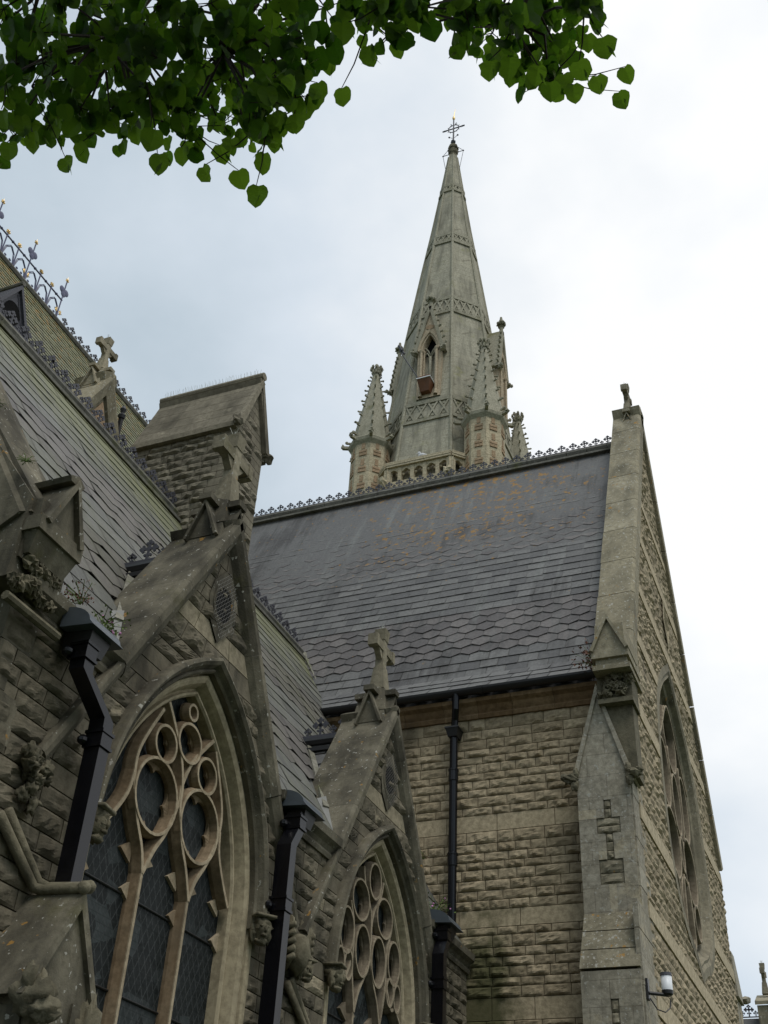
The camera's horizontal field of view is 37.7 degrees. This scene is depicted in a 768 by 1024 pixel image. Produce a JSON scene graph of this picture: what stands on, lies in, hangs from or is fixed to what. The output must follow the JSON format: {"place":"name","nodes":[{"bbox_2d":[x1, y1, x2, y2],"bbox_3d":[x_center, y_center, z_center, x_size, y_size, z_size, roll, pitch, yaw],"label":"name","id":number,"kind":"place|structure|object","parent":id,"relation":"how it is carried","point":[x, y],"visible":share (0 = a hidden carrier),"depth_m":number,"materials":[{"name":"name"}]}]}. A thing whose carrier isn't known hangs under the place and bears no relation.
{"place":"outdoors","nodes":[
{"label":"outdoors","id":0,"kind":"place"},
{"bbox_2d":[0,0,767,1018],"label":"sky","id":1,"kind":"structure","parent":0,"point":[614,246],"materials":[{"name":"white"}]},
{"bbox_2d":[341,112,531,495],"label":"spire","id":2,"kind":"structure","parent":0,"point":[456,419],"depth_m":45.34,"materials":[{"name":"grey stone"}]},
{"bbox_2d":[398,345,433,394],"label":"wooden box","id":3,"kind":"object","parent":2,"relation":"attached to","point":[426,384],"visible":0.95,"depth_m":44.51,"materials":[{"name":"brown wood"}]},
{"bbox_2d":[743,995,767,1023],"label":"distant chapel","id":4,"kind":"structure","parent":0,"point":[762,1011],"depth_m":39.94,"materials":[{"name":"stone"}]},
{"bbox_2d":[742,1005,758,1017],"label":"ridge cresting","id":5,"kind":"object","parent":4,"relation":"on","point":[748,1009],"visible":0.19,"depth_m":40.61,"materials":[{"name":"grey paint"}]},
{"bbox_2d":[759,961,767,994],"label":"gable cross","id":6,"kind":"object","parent":4,"relation":"on","point":[763,977],"visible":1,"depth_m":40.84,"materials":[{"name":"stone"}]},
{"label":"ground","id":7,"kind":"structure","parent":0,"visible":0},
{"bbox_2d":[0,250,147,459],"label":"chancel","id":8,"kind":"structure","parent":7,"relation":"on","point":[24,301],"depth_m":21.21,"materials":[{"name":"grey stone"}]},
{"bbox_2d":[0,198,68,315],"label":"gilded railing","id":9,"kind":"object","parent":8,"relation":"on","point":[33,255],"visible":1,"depth_m":22.53,"materials":[{"name":"blue paint"}]},
{"bbox_2d":[95,336,117,367],"bbox_3d":[-4.891,-2.773,19.765,0.177,0.830,0.524,-11,-39,19],"label":"gable cross","id":10,"kind":"object","parent":8,"relation":"on","point":[105,345],"visible":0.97,"depth_m":19.70,"materials":[{"name":"stone"}]},
{"bbox_2d":[62,318,150,422],"bbox_3d":[-5.370,-2.063,25.623,0.040,0.244,6.710,-11,-39,19],"label":"ridge cresting","id":11,"kind":"object","parent":8,"relation":"on","point":[96,359],"visible":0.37,"depth_m":24.05,"materials":[{"name":"grey paint"}]},
{"bbox_2d":[0,312,474,1023],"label":"aisle","id":12,"kind":"object","parent":7,"relation":"on","point":[214,702],"visible":0.93,"depth_m":9.98,"materials":[{"name":"stone"}]},
{"bbox_2d":[16,453,34,464],"bbox_3d":[-2.657,-0.399,8.347,0.137,0.088,0.116,-11,-39,19],"label":"gutter weed","id":13,"kind":"object","parent":12,"relation":"on","point":[25,459],"visible":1,"depth_m":8.34,"materials":[{"name":"green plant"}]},
{"bbox_2d":[61,579,93,605],"bbox_3d":[-2.320,0.618,8.495,0.250,0.245,0.276,24,-41,-25],"label":"gutter weed","id":14,"kind":"object","parent":12,"relation":"on","point":[79,601],"visible":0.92,"depth_m":8.47,"materials":[{"name":"green plant"}]},
{"bbox_2d":[55,607,122,881],"bbox_3d":[-2.243,3.165,6.715,0.311,5.771,0.602,-11,-39,19],"label":"drainpipe","id":15,"kind":"object","parent":12,"relation":"attached to","point":[89,641],"visible":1,"depth_m":8.03,"materials":[{"name":"black metal"}]},
{"bbox_2d":[92,604,130,639],"bbox_3d":[-2.205,0.881,8.921,0.389,0.237,0.514,-11,-39,19],"label":"gutter weed","id":16,"kind":"object","parent":12,"relation":"on","point":[111,619],"visible":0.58,"depth_m":8.90,"materials":[{"name":"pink plant"}]},
{"bbox_2d":[124,539,163,564],"bbox_3d":[-2.299,0.379,11.416,0.724,0.289,0.040,-11,-39,19],"label":"ridge cresting","id":17,"kind":"object","parent":12,"relation":"on","point":[149,548],"visible":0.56,"depth_m":11.45,"materials":[{"name":"grey paint"}]},
{"bbox_2d":[0,295,298,643],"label":"ridge cresting","id":18,"kind":"object","parent":12,"relation":"on","point":[111,425],"visible":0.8,"depth_m":16.24,"materials":[{"name":"grey paint"}]},
{"bbox_2d":[131,369,273,554],"bbox_3d":[-3.142,0.562,17.770,2.141,7.091,1.282,-11,-39,19],"label":"chimney stack","id":19,"kind":"object","parent":12,"relation":"on","point":[173,443],"visible":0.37,"depth_m":18.59,"materials":[{"name":"grey stone"}]},
{"bbox_2d":[212,428,253,500],"bbox_3d":[-1.595,-0.446,11.774,0.213,1.002,0.631,-11,-39,19],"label":"gable cross","id":20,"kind":"object","parent":12,"relation":"on","point":[229,449],"visible":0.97,"depth_m":11.69,"materials":[{"name":"stone"}]},
{"bbox_2d":[258,790,324,1023],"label":"drainpipe","id":21,"kind":"object","parent":12,"relation":"attached to","point":[301,814],"visible":0.98,"depth_m":10.19,"materials":[{"name":"black metal"}]},
{"bbox_2d":[303,717,340,738],"bbox_3d":[-0.714,2.764,14.516,0.728,0.289,0.040,-11,-39,19],"label":"ridge cresting","id":22,"kind":"object","parent":12,"relation":"on","point":[325,724],"visible":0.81,"depth_m":14.53,"materials":[{"name":"grey paint"}]},
{"bbox_2d":[368,625,394,689],"bbox_3d":[-0.039,1.934,14.865,0.208,0.977,0.616,-11,-39,19],"label":"gable cross","id":23,"kind":"object","parent":12,"relation":"on","point":[378,640],"visible":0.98,"depth_m":14.77,"materials":[{"name":"stone"}]},
{"bbox_2d":[428,892,455,912],"bbox_3d":[0.640,5.030,14.368,0.419,0.294,0.442,24,-41,-25],"label":"gutter weed","id":24,"kind":"object","parent":12,"relation":"on","point":[433,907],"visible":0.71,"depth_m":14.30,"materials":[{"name":"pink plant"}]},
{"bbox_2d":[428,909,462,1023],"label":"drainpipe","id":25,"kind":"object","parent":12,"relation":"attached to","point":[447,929],"visible":0.99,"depth_m":13.62,"materials":[{"name":"black metal"}]},
{"bbox_2d":[0,0,634,207],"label":"lime tree","id":26,"kind":"object","parent":7,"relation":"on","point":[135,48],"visible":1,"depth_m":3.88,"materials":[{"name":"green plant"}]},
{"bbox_2d":[248,405,750,1023],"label":"transept","id":27,"kind":"structure","parent":7,"relation":"on","point":[590,885],"depth_m":18.52,"materials":[{"name":"beige stone"}]},
{"bbox_2d":[254,435,611,516],"bbox_3d":[0.648,-0.731,26.704,9.765,0.244,0.040,-11,-39,19],"label":"ridge cresting","id":28,"kind":"object","parent":27,"relation":"on","point":[443,473],"visible":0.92,"depth_m":26.49,"materials":[{"name":"grey paint"}]},
{"bbox_2d":[444,694,462,935],"bbox_3d":[0.995,4.389,16.310,0.225,3.754,0.285,-11,-39,19],"label":"drainpipe","id":29,"kind":"object","parent":27,"relation":"attached to","point":[454,730],"visible":0.91,"depth_m":16.36,"materials":[{"name":"black metal"}]},
{"bbox_2d":[571,638,594,679],"bbox_3d":[3.081,2.134,16.712,0.568,0.533,0.845,-28,-47,35],"label":"gutter weed","id":30,"kind":"object","parent":27,"relation":"on","point":[590,663],"visible":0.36,"depth_m":16.72,"materials":[{"name":"green plant"}]},
{"bbox_2d":[620,383,631,407],"bbox_3d":[5.525,-2.558,25.621,0.208,0.977,0.616,-11,-39,19],"label":"gable cross","id":31,"kind":"object","parent":27,"relation":"on","point":[624,388],"visible":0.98,"depth_m":25.52,"materials":[{"name":"stone"}]},
{"bbox_2d":[645,972,672,1012],"bbox_3d":[3.317,5.794,13.581,0.361,0.467,0.144,6,-37,-4],"label":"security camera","id":32,"kind":"object","parent":27,"relation":"attached to","point":[666,984],"visible":1,"depth_m":13.56,"materials":[{"name":"white plastic"}]},
{"bbox_2d":[656,663,714,983],"bbox_3d":[5.000,5.298,19.912,0.635,5.833,4.340,-11,-39,19],"label":"gable window","id":33,"kind":"structure","parent":27,"relation":"in","point":[685,840],"depth_m":20.36,"materials":[{"name":"stone"}]}
]}

